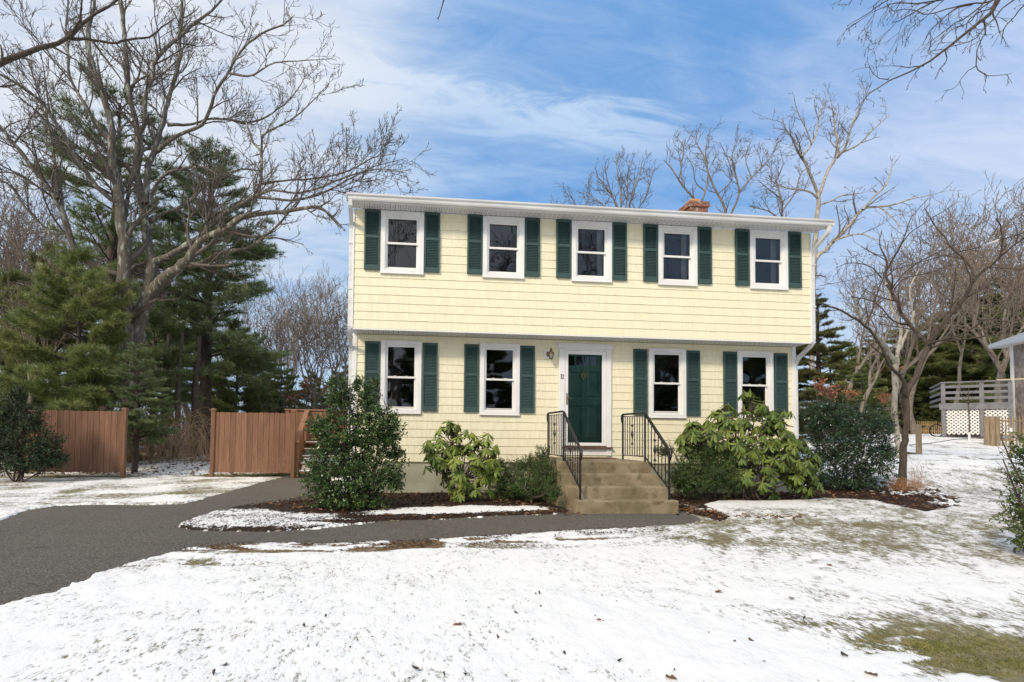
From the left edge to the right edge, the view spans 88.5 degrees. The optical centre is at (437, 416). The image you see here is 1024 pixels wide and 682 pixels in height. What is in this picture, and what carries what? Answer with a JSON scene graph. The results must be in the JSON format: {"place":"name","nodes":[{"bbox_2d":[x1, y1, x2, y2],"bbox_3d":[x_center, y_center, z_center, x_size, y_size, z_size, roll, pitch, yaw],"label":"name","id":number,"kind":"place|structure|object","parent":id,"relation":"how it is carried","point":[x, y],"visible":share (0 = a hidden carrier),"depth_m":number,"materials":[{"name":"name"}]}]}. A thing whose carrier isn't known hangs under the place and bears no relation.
{"place":"outdoors","nodes":[
{"label":"outdoors","id":0,"kind":"place"},
{"bbox_2d":[0,475,700,604],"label":"driveway","id":1,"kind":"structure","parent":0,"point":[52,549],"depth_m":6.29,"materials":[{"name":"asphalt"}]},
{"bbox_2d":[528,457,678,513],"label":"concrete steps","id":2,"kind":"structure","parent":1,"relation":"on","point":[617,486],"depth_m":8.46,"materials":[{"name":"concrete"}]},
{"bbox_2d":[546,410,582,499],"bbox_3d":[2.177,0.620,9.016,0.039,1.443,1.790,1,-2,-6],"label":"stair railing","id":3,"kind":"object","parent":2,"relation":"on","point":[565,419],"visible":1,"depth_m":8.91,"materials":[{"name":"black metal"}]},
{"bbox_2d":[621,412,671,499],"bbox_3d":[3.640,0.644,9.157,0.039,1.443,1.790,1,-2,-6],"label":"stair railing","id":4,"kind":"object","parent":2,"relation":"on","point":[656,431],"visible":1,"depth_m":9.11,"materials":[{"name":"black metal"}]},
{"bbox_2d":[0,433,1023,681],"bbox_3d":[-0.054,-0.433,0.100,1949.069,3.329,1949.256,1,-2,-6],"label":"lawn","id":5,"kind":"structure","parent":0,"point":[656,603],"depth_m":3.71,"materials":[{"name":"white plant"}]},
{"bbox_2d":[0,267,63,444],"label":"pine tree","id":6,"kind":"object","parent":5,"relation":"on","point":[7,366],"visible":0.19,"depth_m":20.75,"materials":[{"name":"green plant"}]},
{"bbox_2d":[0,383,71,482],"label":"bush","id":7,"kind":"object","parent":5,"relation":"on","point":[36,458],"visible":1,"depth_m":11.67,"materials":[{"name":"green plant"}]},
{"bbox_2d":[0,139,73,333],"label":"bare tree","id":8,"kind":"object","parent":5,"relation":"on","point":[19,222],"visible":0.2,"depth_m":28.12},
{"bbox_2d":[0,254,99,403],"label":"bare tree","id":9,"kind":"object","parent":5,"relation":"on","point":[23,333],"visible":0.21,"depth_m":19.35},
{"bbox_2d":[0,143,99,284],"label":"bare tree","id":10,"kind":"object","parent":5,"relation":"on","point":[23,234],"visible":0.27,"depth_m":25.61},
{"bbox_2d":[0,239,100,442],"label":"pine tree","id":11,"kind":"object","parent":5,"relation":"on","point":[68,341],"visible":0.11,"depth_m":22.77,"materials":[{"name":"green plant"}]},
{"bbox_2d":[0,206,100,404],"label":"bare tree","id":12,"kind":"object","parent":5,"relation":"on","point":[13,253],"visible":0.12,"depth_m":25.89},
{"bbox_2d":[0,175,117,362],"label":"bare tree","id":13,"kind":"object","parent":5,"relation":"on","point":[16,246],"visible":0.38,"depth_m":21.58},
{"bbox_2d":[17,408,128,477],"bbox_3d":[-9.074,0.782,12.985,2.522,2.025,0.132,1,-2,-6],"label":"fence panel","id":14,"kind":"object","parent":5,"relation":"on","point":[97,441],"visible":0.58,"depth_m":13.02,"materials":[{"name":"wood"}]},
{"bbox_2d":[0,240,182,461],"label":"pine tree","id":15,"kind":"object","parent":5,"relation":"on","point":[85,377],"visible":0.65,"depth_m":15.10,"materials":[{"name":"green plant"}]},
{"bbox_2d":[0,0,183,93],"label":"oak tree","id":16,"kind":"object","parent":5,"relation":"on","point":[71,34],"visible":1,"depth_m":10.94,"materials":[{"name":"brown plant"}]},
{"bbox_2d":[0,166,195,445],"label":"bare tree","id":17,"kind":"object","parent":5,"relation":"on","point":[74,231],"visible":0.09,"depth_m":23.95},
{"bbox_2d":[15,55,202,411],"bbox_3d":[-12.738,-5.935,20.332,5.948,15.299,6.063,-1,-3,38],"label":"bare tree","id":18,"kind":"object","parent":5,"relation":"on","point":[111,241],"visible":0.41,"depth_m":19.56,"materials":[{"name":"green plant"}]},
{"bbox_2d":[60,229,158,408],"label":"pine tree","id":19,"kind":"object","parent":5,"relation":"on","point":[85,265],"visible":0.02,"depth_m":26.48,"materials":[{"name":"green plant"}]},
{"bbox_2d":[99,342,179,472],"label":"pine tree","id":20,"kind":"object","parent":5,"relation":"on","point":[153,404],"visible":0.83,"depth_m":14.52,"materials":[{"name":"green plant"}]},
{"bbox_2d":[0,452,308,475],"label":"fallen leaves","id":21,"kind":"object","parent":5,"relation":"on","point":[162,470],"visible":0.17,"depth_m":14.75,"materials":[{"name":"brown plant"}]},
{"bbox_2d":[105,301,205,455],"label":"pine tree","id":22,"kind":"object","parent":5,"relation":"on","point":[166,322],"visible":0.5,"depth_m":18.62,"materials":[{"name":"green plant"}]},
{"bbox_2d":[105,406,218,463],"bbox_3d":[-8.502,0.563,16.807,6.405,1.915,3.348,1,-2,-6],"label":"bramble thicket","id":23,"kind":"object","parent":5,"relation":"on","point":[179,452],"visible":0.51,"depth_m":16.67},
{"bbox_2d":[96,207,232,448],"bbox_3d":[-13.536,-4.463,26.533,6.840,12.649,5.908,2,-3,-38],"label":"pine tree","id":24,"kind":"object","parent":5,"relation":"on","point":[158,237],"visible":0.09,"depth_m":26.29,"materials":[{"name":"green plant"}]},
{"bbox_2d":[158,333,170,456],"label":"tree trunk","id":25,"kind":"object","parent":5,"relation":"on","point":[168,342],"visible":0.32,"depth_m":18.45,"materials":[{"name":"brown plant"}]},
{"bbox_2d":[172,332,183,457],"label":"tree trunk","id":26,"kind":"object","parent":5,"relation":"on","point":[177,393],"visible":0.68,"depth_m":18.11,"materials":[{"name":"brown plant"}]},
{"bbox_2d":[14,375,347,450],"bbox_3d":[-24.749,-0.310,32.750,51.252,4.952,21.386,1,-2,-6],"label":"woodland brush","id":27,"kind":"object","parent":5,"relation":"on","point":[283,408],"visible":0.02,"depth_m":27.33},
{"bbox_2d":[189,336,201,456],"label":"tree trunk","id":28,"kind":"object","parent":5,"relation":"on","point":[195,397],"visible":0.69,"depth_m":18.89,"materials":[{"name":"brown plant"}]},
{"bbox_2d":[115,135,291,453],"bbox_3d":[-9.543,-4.981,21.262,7.300,13.499,6.305,-1,-3,42],"label":"pine tree","id":29,"kind":"object","parent":5,"relation":"on","point":[205,318],"visible":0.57,"depth_m":20.71,"materials":[{"name":"green plant"}]},
{"bbox_2d":[0,0,433,461],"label":"bare tree","id":30,"kind":"object","parent":5,"relation":"on","point":[154,286],"visible":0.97,"depth_m":16.92,"materials":[{"name":"grey plant"}]},
{"bbox_2d":[181,316,279,442],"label":"pine tree","id":31,"kind":"object","parent":5,"relation":"on","point":[222,397],"visible":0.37,"depth_m":24.83,"materials":[{"name":"green plant"}]},
{"bbox_2d":[211,297,278,359],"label":"bare tree","id":32,"kind":"object","parent":5,"relation":"on","point":[245,317],"visible":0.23,"depth_m":37.71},
{"bbox_2d":[211,286,285,412],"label":"bare tree","id":33,"kind":"object","parent":5,"relation":"on","point":[252,327],"visible":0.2,"depth_m":30.27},
{"bbox_2d":[209,408,296,477],"bbox_3d":[-4.857,0.843,13.745,2.194,2.061,0.132,1,-2,-6],"label":"fence panel","id":34,"kind":"object","parent":5,"relation":"on","point":[225,435],"visible":0.93,"depth_m":13.73,"materials":[{"name":"wood"}]},
{"bbox_2d":[223,290,322,388],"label":"bare tree","id":35,"kind":"object","parent":5,"relation":"on","point":[261,324],"visible":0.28,"depth_m":43.74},
{"bbox_2d":[250,362,310,436],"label":"pine tree","id":36,"kind":"object","parent":5,"relation":"on","point":[276,393],"visible":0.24,"depth_m":28.64,"materials":[{"name":"green plant"}]},
{"bbox_2d":[248,266,332,385],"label":"bare tree","id":37,"kind":"object","parent":5,"relation":"on","point":[288,311],"visible":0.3,"depth_m":42.89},
{"bbox_2d":[247,292,344,406],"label":"bare tree","id":38,"kind":"object","parent":5,"relation":"on","point":[294,372],"visible":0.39,"depth_m":39.64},
{"bbox_2d":[252,293,348,411],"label":"bare tree","id":39,"kind":"object","parent":5,"relation":"on","point":[302,309],"visible":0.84,"depth_m":29.37,"materials":[{"name":"plant"}]},
{"bbox_2d":[261,255,347,408],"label":"bare tree","id":40,"kind":"object","parent":5,"relation":"on","point":[309,352],"visible":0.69,"depth_m":33.34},
{"bbox_2d":[281,372,330,410],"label":"beech sapling","id":41,"kind":"object","parent":5,"relation":"on","point":[305,383],"visible":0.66,"depth_m":26.14,"materials":[{"name":"brown plant"}]},
{"bbox_2d":[275,277,338,406],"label":"bare tree","id":42,"kind":"object","parent":5,"relation":"on","point":[295,293],"visible":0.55,"depth_m":35.52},
{"bbox_2d":[293,369,329,408],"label":"pine tree","id":43,"kind":"object","parent":5,"relation":"on","point":[318,390],"visible":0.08,"depth_m":30.80,"materials":[{"name":"green plant"}]},
{"bbox_2d":[285,409,347,477],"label":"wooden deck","id":44,"kind":"structure","parent":5,"relation":"on","point":[303,441],"depth_m":15.08,"materials":[{"name":"brown"}]},
{"bbox_2d":[286,261,347,376],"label":"bare tree","id":45,"kind":"object","parent":5,"relation":"on","point":[320,309],"visible":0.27,"depth_m":46.69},
{"bbox_2d":[285,267,352,371],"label":"bare tree","id":46,"kind":"object","parent":5,"relation":"on","point":[341,354],"visible":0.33,"depth_m":39.35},
{"bbox_2d":[292,279,352,403],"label":"bare tree","id":47,"kind":"object","parent":5,"relation":"on","point":[325,342],"visible":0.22,"depth_m":41.55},
{"bbox_2d":[301,273,353,404],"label":"bare tree","id":48,"kind":"object","parent":5,"relation":"on","point":[339,342],"visible":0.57,"depth_m":28.71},
{"bbox_2d":[179,513,670,549],"bbox_3d":[-0.155,1.395,6.491,6.232,0.052,2.266,1,-2,-6],"label":"bark debris","id":49,"kind":"object","parent":5,"relation":"on","point":[414,542],"visible":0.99,"depth_m":6.31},
{"bbox_2d":[179,479,965,531],"bbox_3d":[4.052,1.487,9.632,15.609,0.274,4.303,1,-2,-12],"label":"planting bed","id":50,"kind":"object","parent":5,"relation":"on","point":[233,520],"visible":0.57,"depth_m":8.05,"materials":[{"name":"snow"}]},
{"bbox_2d":[295,372,409,510],"bbox_3d":[-1.325,0.414,8.374,1.799,2.272,1.341,1,-2,-6],"label":"holly bush","id":51,"kind":"object","parent":50,"relation":"on","point":[357,488],"visible":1,"depth_m":8.23,"materials":[{"name":"green plant"}]},
{"bbox_2d":[419,421,504,502],"bbox_3d":[0.449,0.923,9.315,1.551,1.744,0.996,1,-2,2],"label":"rhododendron","id":52,"kind":"object","parent":50,"relation":"on","point":[488,468],"visible":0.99,"depth_m":9.19,"materials":[{"name":"green plant"}]},
{"bbox_2d":[490,443,565,504],"bbox_3d":[1.834,1.083,9.300,1.352,1.200,1.964,2,-3,-36],"label":"yew bush","id":53,"kind":"object","parent":50,"relation":"on","point":[543,483],"visible":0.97,"depth_m":9.35,"materials":[{"name":"green plant"}]},
{"bbox_2d":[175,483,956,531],"bbox_3d":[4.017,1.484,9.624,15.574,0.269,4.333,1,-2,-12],"label":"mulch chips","id":54,"kind":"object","parent":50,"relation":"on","point":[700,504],"visible":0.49,"depth_m":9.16,"materials":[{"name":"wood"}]},
{"bbox_2d":[257,480,962,521],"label":"fallen leaves","id":55,"kind":"object","parent":50,"relation":"on","point":[690,508],"visible":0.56,"depth_m":9.00,"materials":[{"name":"brown plant"}]},
{"bbox_2d":[656,435,751,500],"bbox_3d":[5.020,1.027,9.931,1.813,1.310,1.106,1,-2,-6],"label":"yew bush","id":56,"kind":"object","parent":50,"relation":"on","point":[702,481],"visible":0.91,"depth_m":9.78,"materials":[{"name":"green plant"}]},
{"bbox_2d":[674,390,828,500],"bbox_3d":[6.048,0.613,10.120,3.037,2.310,1.238,1,-2,-6],"label":"rhododendron","id":57,"kind":"object","parent":50,"relation":"on","point":[790,468],"visible":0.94,"depth_m":9.89,"materials":[{"name":"green plant"}]},
{"bbox_2d":[798,390,901,492],"bbox_3d":[9.326,0.582,11.738,2.502,2.412,1.442,1,-2,-6],"label":"holly bush","id":58,"kind":"object","parent":50,"relation":"on","point":[831,420],"visible":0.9,"depth_m":11.60,"materials":[{"name":"green plant"}]},
{"bbox_2d":[885,475,927,491],"bbox_3d":[10.609,1.516,11.775,1.502,0.400,0.570,1,-2,-16],"label":"dry grass clump","id":59,"kind":"object","parent":50,"relation":"on","point":[900,486],"visible":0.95,"depth_m":11.69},
{"bbox_2d":[815,202,1023,485],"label":"tree","id":60,"kind":"object","parent":50,"relation":"on","point":[905,394],"visible":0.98,"depth_m":12.30,"materials":[{"name":"brown plant"}]},
{"bbox_2d":[346,192,834,493],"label":"house","id":61,"kind":"structure","parent":5,"relation":"on","point":[508,326],"depth_m":10.75,"materials":[{"name":"beige"}]},
{"bbox_2d":[380,340,421,413],"bbox_3d":[-0.738,-0.794,10.631,0.833,1.496,0.110,1,-2,-6],"label":"window","id":62,"kind":"structure","parent":61,"relation":"in","point":[407,400],"depth_m":10.63,"materials":[{"name":"white plastic"}]},
{"bbox_2d":[380,210,423,274],"bbox_3d":[-0.685,-3.411,10.267,0.856,1.248,0.110,1,-2,-6],"label":"window","id":63,"kind":"structure","parent":61,"relation":"in","point":[385,214],"depth_m":10.24,"materials":[{"name":"white plastic"}]},
{"bbox_2d":[479,343,519,415],"bbox_3d":[1.298,-0.762,10.828,0.849,1.496,0.110,1,-2,-6],"label":"window","id":64,"kind":"structure","parent":61,"relation":"in","point":[496,396],"depth_m":10.83,"materials":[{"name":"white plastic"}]},
{"bbox_2d":[482,216,524,278],"bbox_3d":[1.331,-3.379,10.462,0.855,1.248,0.110,1,-2,-6],"label":"window","id":65,"kind":"structure","parent":61,"relation":"in","point":[519,222],"depth_m":10.44,"materials":[{"name":"white plastic"}]},
{"bbox_2d":[568,354,601,442],"bbox_3d":[3.110,-0.367,11.039,0.865,1.985,0.067,1,-2,-6],"label":"front door","id":66,"kind":"structure","parent":61,"relation":"in","point":[584,382],"depth_m":11.04,"materials":[{"name":"green wood"}]},
{"bbox_2d":[565,350,605,445],"bbox_3d":[3.133,-0.379,10.950,0.904,2.001,0.094,1,-2,-6],"label":"storm door","id":67,"kind":"structure","parent":61,"relation":"in","point":[603,353],"depth_m":10.98,"materials":[{"name":"white plastic"}]},
{"bbox_2d":[571,220,612,282],"bbox_3d":[3.147,-3.348,10.693,0.856,1.248,0.220,1,-2,-6],"label":"window","id":68,"kind":"structure","parent":61,"relation":"in","point":[575,225],"depth_m":10.63,"materials":[{"name":"white plastic"}]},
{"bbox_2d":[648,348,686,417],"bbox_3d":[4.934,-0.704,11.180,0.846,1.496,0.110,1,-2,-6],"label":"window","id":69,"kind":"structure","parent":61,"relation":"in","point":[665,399],"depth_m":11.18,"materials":[{"name":"white plastic"}]},
{"bbox_2d":[658,225,697,286],"bbox_3d":[4.980,-3.319,10.870,0.856,1.248,0.220,1,-2,-6],"label":"window","id":70,"kind":"structure","parent":61,"relation":"in","point":[692,280],"depth_m":10.80,"materials":[{"name":"white plastic"}]},
{"bbox_2d":[736,351,773,419],"bbox_3d":[6.936,-0.672,11.373,0.843,1.496,0.110,1,-2,-6],"label":"window","id":71,"kind":"structure","parent":61,"relation":"in","point":[766,392],"depth_m":11.37,"materials":[{"name":"white plastic"}]},
{"bbox_2d":[749,230,788,289],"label":"window","id":72,"kind":"structure","parent":61,"relation":"in","point":[782,237],"depth_m":11.00,"materials":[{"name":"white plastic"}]},
{"bbox_2d":[438,0,1023,110],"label":"oak tree","id":73,"kind":"object","parent":5,"relation":"on","point":[992,8],"visible":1,"depth_m":8.99,"materials":[{"name":"brown plant"}]},
{"bbox_2d":[798,353,859,427],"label":"evergreen tree","id":74,"kind":"object","parent":5,"relation":"on","point":[824,357],"visible":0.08,"depth_m":44.58,"materials":[{"name":"green plant"}]},
{"bbox_2d":[811,377,860,448],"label":"beech sapling","id":75,"kind":"object","parent":5,"relation":"on","point":[823,388],"visible":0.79,"depth_m":16.94,"materials":[{"name":"brown plant"}]},
{"bbox_2d":[796,292,877,441],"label":"spruce tree","id":76,"kind":"object","parent":5,"relation":"on","point":[818,348],"visible":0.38,"depth_m":21.52,"materials":[{"name":"green plant"}]},
{"bbox_2d":[813,340,899,420],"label":"evergreen tree","id":77,"kind":"object","parent":5,"relation":"on","point":[850,370],"visible":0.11,"depth_m":37.21,"materials":[{"name":"green plant"}]},
{"bbox_2d":[836,367,899,431],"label":"evergreen tree","id":78,"kind":"object","parent":5,"relation":"on","point":[858,385],"visible":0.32,"depth_m":32.97,"materials":[{"name":"green plant"}]},
{"bbox_2d":[820,246,932,381],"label":"bare tree","id":79,"kind":"object","parent":5,"relation":"on","point":[859,336],"visible":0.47,"depth_m":40.30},
{"bbox_2d":[816,239,942,421],"bbox_3d":[29.439,-5.173,34.634,8.058,13.346,6.406,1,-2,-17],"label":"bare tree","id":80,"kind":"object","parent":5,"relation":"on","point":[851,384],"visible":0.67,"depth_m":34.14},
{"bbox_2d":[840,335,925,433],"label":"evergreen tree","id":81,"kind":"object","parent":5,"relation":"on","point":[885,373],"visible":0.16,"depth_m":40.22,"materials":[{"name":"green plant"}]},
{"bbox_2d":[828,221,943,418],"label":"bare tree","id":82,"kind":"object","parent":5,"relation":"on","point":[905,354],"visible":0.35,"depth_m":44.20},
{"bbox_2d":[834,242,951,457],"bbox_3d":[13.769,-2.245,15.900,5.047,7.426,1.723,2,-2,-26],"label":"pale barked tree","id":83,"kind":"object","parent":5,"relation":"on","point":[895,359],"visible":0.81,"depth_m":15.87,"materials":[{"name":"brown plant"}]},
{"bbox_2d":[844,267,959,433],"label":"bare tree","id":84,"kind":"object","parent":5,"relation":"on","point":[871,384],"visible":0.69,"depth_m":29.75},
{"bbox_2d":[915,424,921,453],"bbox_3d":[15.123,0.849,16.342,0.110,1.189,0.110,1,-2,-16],"label":"wooden post","id":85,"kind":"object","parent":5,"relation":"on","point":[918,433],"visible":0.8,"depth_m":16.31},
{"bbox_2d":[876,322,965,432],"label":"evergreen tree","id":86,"kind":"object","parent":5,"relation":"on","point":[927,415],"visible":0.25,"depth_m":43.86,"materials":[{"name":"green plant"}]},
{"bbox_2d":[832,622,1023,679],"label":"mossy grass","id":87,"kind":"structure","parent":5,"relation":"on","point":[976,658],"depth_m":2.92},
{"bbox_2d":[846,218,1022,433],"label":"bare tree","id":88,"kind":"object","parent":5,"relation":"on","point":[925,287],"visible":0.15,"depth_m":46.19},
{"bbox_2d":[878,317,992,433],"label":"evergreen tree","id":89,"kind":"object","parent":5,"relation":"on","point":[949,356],"visible":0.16,"depth_m":43.11,"materials":[{"name":"green plant"}]},
{"bbox_2d":[867,170,1018,402],"bbox_3d":[30.653,-6.391,31.834,6.688,15.587,7.449,0,-2,30],"label":"bare tree","id":90,"kind":"object","parent":5,"relation":"on","point":[950,288],"visible":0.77,"depth_m":32.28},
{"bbox_2d":[899,304,986,419],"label":"evergreen tree","id":91,"kind":"object","parent":5,"relation":"on","point":[917,391],"visible":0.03,"depth_m":45.09,"materials":[{"name":"green plant"}]},
{"bbox_2d":[871,184,1023,410],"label":"bare tree","id":92,"kind":"object","parent":5,"relation":"on","point":[907,365],"visible":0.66,"depth_m":34.88,"materials":[{"name":"plant"}]},
{"bbox_2d":[875,187,1023,368],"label":"bare tree","id":93,"kind":"object","parent":5,"relation":"on","point":[1004,277],"visible":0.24,"depth_m":39.23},
{"bbox_2d":[879,189,1023,433],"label":"bare tree","id":94,"kind":"object","parent":5,"relation":"on","point":[911,398],"visible":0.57,"depth_m":34.21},
{"bbox_2d":[895,221,1023,436],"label":"bare tree","id":95,"kind":"object","parent":5,"relation":"on","point":[995,360],"visible":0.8,"depth_m":28.04,"materials":[{"name":"plant"}]},
{"bbox_2d":[925,277,1015,425],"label":"evergreen tree","id":96,"kind":"object","parent":5,"relation":"on","point":[970,359],"visible":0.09,"depth_m":42.87,"materials":[{"name":"green plant"}]},
{"bbox_2d":[928,203,1023,435],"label":"bare tree","id":97,"kind":"object","parent":5,"relation":"on","point":[1003,351],"visible":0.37,"depth_m":34.13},
{"bbox_2d":[929,378,1023,436],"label":"raised deck","id":98,"kind":"structure","parent":5,"relation":"on","point":[958,412],"depth_m":25.49,"materials":[{"name":"grey paint"}]},
{"bbox_2d":[936,264,1023,378],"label":"evergreen tree","id":99,"kind":"object","parent":5,"relation":"on","point":[968,367],"visible":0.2,"depth_m":39.65,"materials":[{"name":"green plant"}]},
{"bbox_2d":[946,273,1023,402],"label":"evergreen tree","id":100,"kind":"object","parent":5,"relation":"on","point":[994,340],"visible":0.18,"depth_m":37.76,"materials":[{"name":"green plant"}]},
{"bbox_2d":[983,416,1023,445],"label":"fence","id":101,"kind":"object","parent":5,"relation":"on","point":[991,429],"visible":0.77,"depth_m":21.45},
{"bbox_2d":[988,426,1023,552],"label":"holly bush","id":102,"kind":"object","parent":5,"relation":"on","point":[1018,511],"visible":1,"depth_m":5.42,"materials":[{"name":"green plant"}]},
{"bbox_2d":[988,332,1023,439],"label":"shingled house","id":103,"kind":"structure","parent":5,"relation":"on","point":[1015,343],"depth_m":25.16,"materials":[{"name":"grey wood"}]},
{"bbox_2d":[0,0,1023,427],"label":"sky","id":104,"kind":"structure","parent":0,"point":[511,100],"materials":[{"name":"blue"}]},
{"bbox_2d":[582,146,661,208],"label":"bare tree","id":105,"kind":"object","parent":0,"point":[632,194],"visible":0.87,"depth_m":31.67,"materials":[{"name":"brown plant"}]},
{"bbox_2d":[664,124,727,206],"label":"bare tree","id":106,"kind":"object","parent":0,"point":[681,171],"visible":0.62,"depth_m":27.66,"materials":[{"name":"brown plant"}]},
{"bbox_2d":[695,115,793,228],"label":"bare tree","id":107,"kind":"object","parent":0,"point":[729,177],"visible":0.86,"depth_m":28.80,"materials":[{"name":"brown plant"}]},
{"bbox_2d":[740,148,819,232],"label":"bare tree","id":108,"kind":"object","parent":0,"point":[780,198],"visible":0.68,"depth_m":30.22,"materials":[{"name":"brown plant"}]},
{"bbox_2d":[752,53,889,369],"bbox_3d":[18.917,-10.142,25.634,8.348,16.022,3.157,2,-2,-23],"label":"pale barked tree","id":109,"kind":"object","parent":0,"point":[837,155],"visible":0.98,"depth_m":26.03,"materials":[{"name":"beige plant"}]},
{"bbox_2d":[815,156,961,294],"bbox_3d":[19.214,-7.095,22.887,7.630,10.424,2.697,1,-2,-6],"label":"leaning tree","id":110,"kind":"object","parent":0,"point":[838,236],"visible":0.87,"depth_m":23.28,"materials":[{"name":"beige plant"}]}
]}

